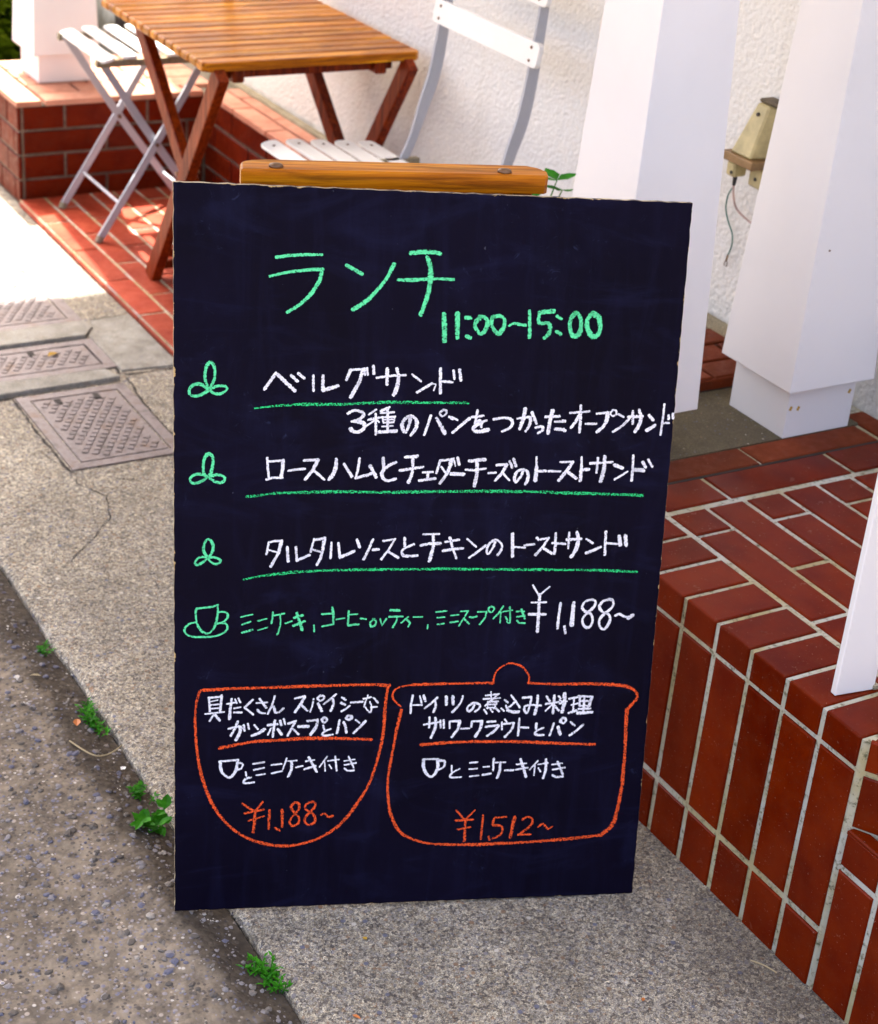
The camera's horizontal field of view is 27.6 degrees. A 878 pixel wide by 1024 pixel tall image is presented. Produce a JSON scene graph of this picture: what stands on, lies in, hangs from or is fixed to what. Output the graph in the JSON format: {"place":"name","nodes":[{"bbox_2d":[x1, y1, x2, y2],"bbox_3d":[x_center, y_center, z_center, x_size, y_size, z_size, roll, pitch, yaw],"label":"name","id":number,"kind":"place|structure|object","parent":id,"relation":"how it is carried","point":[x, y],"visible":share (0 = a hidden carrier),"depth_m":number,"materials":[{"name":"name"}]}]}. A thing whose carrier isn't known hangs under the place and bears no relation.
{"place":"outdoors","nodes":[
{"label":"outdoors","id":0,"kind":"place"},
{"bbox_2d":[20,186,172,355],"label":"terrace floor","id":1,"kind":"structure","parent":0,"point":[114,263],"depth_m":4.28,"materials":[{"name":"tile"}]},
{"bbox_2d":[57,24,200,242],"bbox_3d":[-0.695,-1.122,4.259,0.371,0.884,0.312,-11,32,-28],"label":"folding chair","id":2,"kind":"object","parent":1,"relation":"on","point":[75,40],"visible":0.58,"depth_m":4.26,"materials":[{"name":"white paint"}]},
{"bbox_2d":[101,0,418,279],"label":"wooden table","id":3,"kind":"object","parent":1,"relation":"on","point":[224,42],"visible":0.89,"depth_m":3.85,"materials":[{"name":"brown wood"}]},
{"bbox_2d":[261,0,551,164],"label":"folding chair","id":4,"kind":"object","parent":1,"relation":"on","point":[494,36],"visible":0.49,"depth_m":3.49,"materials":[{"name":"white paint"}]},
{"bbox_2d":[0,570,301,1023],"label":"road","id":5,"kind":"structure","parent":0,"point":[78,986],"depth_m":2.23,"materials":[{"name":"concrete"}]},
{"bbox_2d":[36,639,55,656],"bbox_3d":[-0.601,0.210,2.726,0.030,0.018,0.037,-11,32,-28],"label":"weed","id":6,"kind":"object","parent":5,"relation":"on","point":[42,648],"visible":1,"depth_m":2.73,"materials":[{"name":"green plant"}]},
{"bbox_2d":[73,719,80,725],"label":"fallen leaf","id":7,"kind":"object","parent":5,"relation":"on","point":[76,722],"visible":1,"depth_m":2.56,"materials":[{"name":"orange plant"}]},
{"bbox_2d":[74,697,111,736],"bbox_3d":[-0.500,0.297,2.575,0.036,0.020,0.092,-11,32,-28],"label":"weed","id":8,"kind":"object","parent":5,"relation":"on","point":[91,714],"visible":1,"depth_m":2.58,"materials":[{"name":"green plant"}]},
{"bbox_2d":[69,740,122,756],"bbox_3d":[-0.482,0.333,2.500,0.075,0.007,0.033,2,28,-5],"label":"dry stalk","id":9,"kind":"object","parent":5,"relation":"on","point":[94,754],"visible":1,"depth_m":2.50,"materials":[{"name":"plant"}]},
{"bbox_2d":[127,780,160,803],"bbox_3d":[-0.406,0.383,2.431,0.034,0.016,0.054,-20,36,-38],"label":"weed","id":10,"kind":"object","parent":5,"relation":"on","point":[136,791],"visible":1,"depth_m":2.43,"materials":[{"name":"green plant"}]},
{"bbox_2d":[130,794,171,836],"bbox_3d":[-0.381,0.407,2.364,0.064,0.039,0.052,-5,29,-18],"label":"weed","id":11,"kind":"object","parent":5,"relation":"on","point":[154,821],"visible":1,"depth_m":2.37,"materials":[{"name":"green plant"}]},
{"bbox_2d":[0,571,302,1023],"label":"grit","id":12,"kind":"object","parent":5,"relation":"on","point":[278,1019],"visible":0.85,"depth_m":2.42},
{"bbox_2d":[235,950,292,993],"bbox_3d":[-0.209,0.553,2.139,0.053,0.022,0.074,-11,32,-28],"label":"weed","id":13,"kind":"object","parent":5,"relation":"on","point":[271,973],"visible":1,"depth_m":2.14,"materials":[{"name":"green plant"}]},
{"bbox_2d":[0,185,846,1023],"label":"pavement","id":14,"kind":"structure","parent":0,"point":[662,945],"depth_m":2.31,"materials":[{"name":"concrete"}]},
{"bbox_2d":[0,266,81,330],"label":"access cover","id":15,"kind":"object","parent":14,"relation":"on","point":[25,302],"visible":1,"depth_m":3.95,"materials":[{"name":"metal"}]},
{"bbox_2d":[0,339,116,381],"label":"access cover","id":16,"kind":"object","parent":14,"relation":"on","point":[38,361],"visible":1,"depth_m":3.68,"materials":[{"name":"metal"}]},
{"bbox_2d":[15,383,173,470],"bbox_3d":[-0.654,-0.166,3.438,0.224,0.011,0.334,-11,32,-28],"label":"access cover","id":17,"kind":"object","parent":14,"relation":"on","point":[100,426],"visible":1,"depth_m":3.43,"materials":[{"name":"metal"}]},
{"bbox_2d":[239,159,547,194],"bbox_3d":[-0.094,-0.016,2.267,0.352,0.908,0.368,-1,28,-11],"label":"wooden easel","id":18,"kind":"object","parent":14,"relation":"on","point":[494,179],"visible":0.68,"depth_m":2.00,"materials":[{"name":"brown wood"}]},
{"bbox_2d":[173,181,692,910],"bbox_3d":[-0.019,0.069,2.134,0.612,0.898,0.013,0,18,-11],"label":"chalkboard","id":19,"kind":"object","parent":14,"relation":"on","point":[421,451],"visible":1,"depth_m":2.12,"materials":[{"name":"black wood"}]},
{"bbox_2d":[750,960,776,972],"bbox_3d":[0.405,0.565,2.222,0.036,0.002,0.004,21,32,28],"label":"dry stalk","id":20,"kind":"object","parent":14,"relation":"on","point":[763,965],"visible":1,"depth_m":2.22,"materials":[{"name":"plant"}]},
{"label":"ground","id":21,"kind":"structure","parent":0,"visible":0},
{"bbox_2d":[0,0,20,60],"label":"hedge","id":22,"kind":"object","parent":21,"relation":"on","point":[10,48],"visible":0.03,"depth_m":5.74,"materials":[{"name":"green plant"}]},
{"bbox_2d":[0,53,232,203],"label":"brick planter","id":23,"kind":"object","parent":21,"relation":"on","point":[50,132],"visible":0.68,"depth_m":4.55,"materials":[{"name":"brick"}]},
{"bbox_2d":[12,0,98,82],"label":"white pillar","id":24,"kind":"structure","parent":23,"relation":"on","point":[47,55],"depth_m":4.54,"materials":[{"name":"white paint"}]},
{"bbox_2d":[115,15,132,56],"bbox_3d":[-0.918,-1.691,5.198,0.054,1.115,0.050,-11,32,-28],"label":"fence post","id":25,"kind":"object","parent":21,"relation":"on","point":[120,22],"depth_m":5.31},
{"bbox_2d":[205,72,350,183],"bbox_3d":[-0.174,-0.632,4.133,0.127,0.291,2.092,-11,32,-28],"label":"brick ledge","id":26,"kind":"object","parent":21,"relation":"on","point":[249,121],"visible":0.17,"depth_m":4.52,"materials":[{"name":"brick"}]},
{"bbox_2d":[96,0,877,419],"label":"stucco wall","id":27,"kind":"structure","parent":21,"relation":"on","point":[472,110],"depth_m":3.58,"materials":[{"name":"white paint"}]},
{"bbox_2d":[724,97,778,266],"bbox_3d":[0.504,-0.542,2.982,0.065,0.308,0.113,-11,32,-28],"label":"wall box","id":28,"kind":"object","parent":27,"relation":"attached to","point":[748,150],"visible":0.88,"depth_m":2.91,"materials":[{"name":"plastic"}]},
{"bbox_2d":[639,312,877,986],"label":"tiled platform","id":29,"kind":"structure","parent":21,"relation":"on","point":[759,795],"depth_m":2.30,"materials":[{"name":"tile"}]},
{"bbox_2d":[532,168,575,195],"bbox_3d":[0.152,-0.401,2.872,0.219,0.278,0.198,-11,32,-28],"label":"potted plant","id":30,"kind":"object","parent":29,"relation":"on","point":[553,174],"visible":0.02,"depth_m":2.85,"materials":[{"name":"green plant"}]},
{"bbox_2d":[572,0,739,412],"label":"white pillar","id":31,"kind":"structure","parent":29,"relation":"on","point":[655,124],"depth_m":2.38,"materials":[{"name":"white paint"}]},
{"bbox_2d":[722,0,877,437],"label":"white pillar","id":32,"kind":"structure","parent":29,"relation":"on","point":[800,346],"depth_m":2.62,"materials":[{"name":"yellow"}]},
{"bbox_2d":[831,475,877,695],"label":"handrail post","id":33,"kind":"object","parent":29,"relation":"on","point":[856,670],"visible":1,"depth_m":2.06,"materials":[{"name":"white paint"}]},
{"bbox_2d":[812,829,877,1023],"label":"tiled step","id":34,"kind":"object","parent":21,"relation":"on","point":[845,986],"visible":0.98,"depth_m":2.10,"materials":[{"name":"tile"}]}
]}

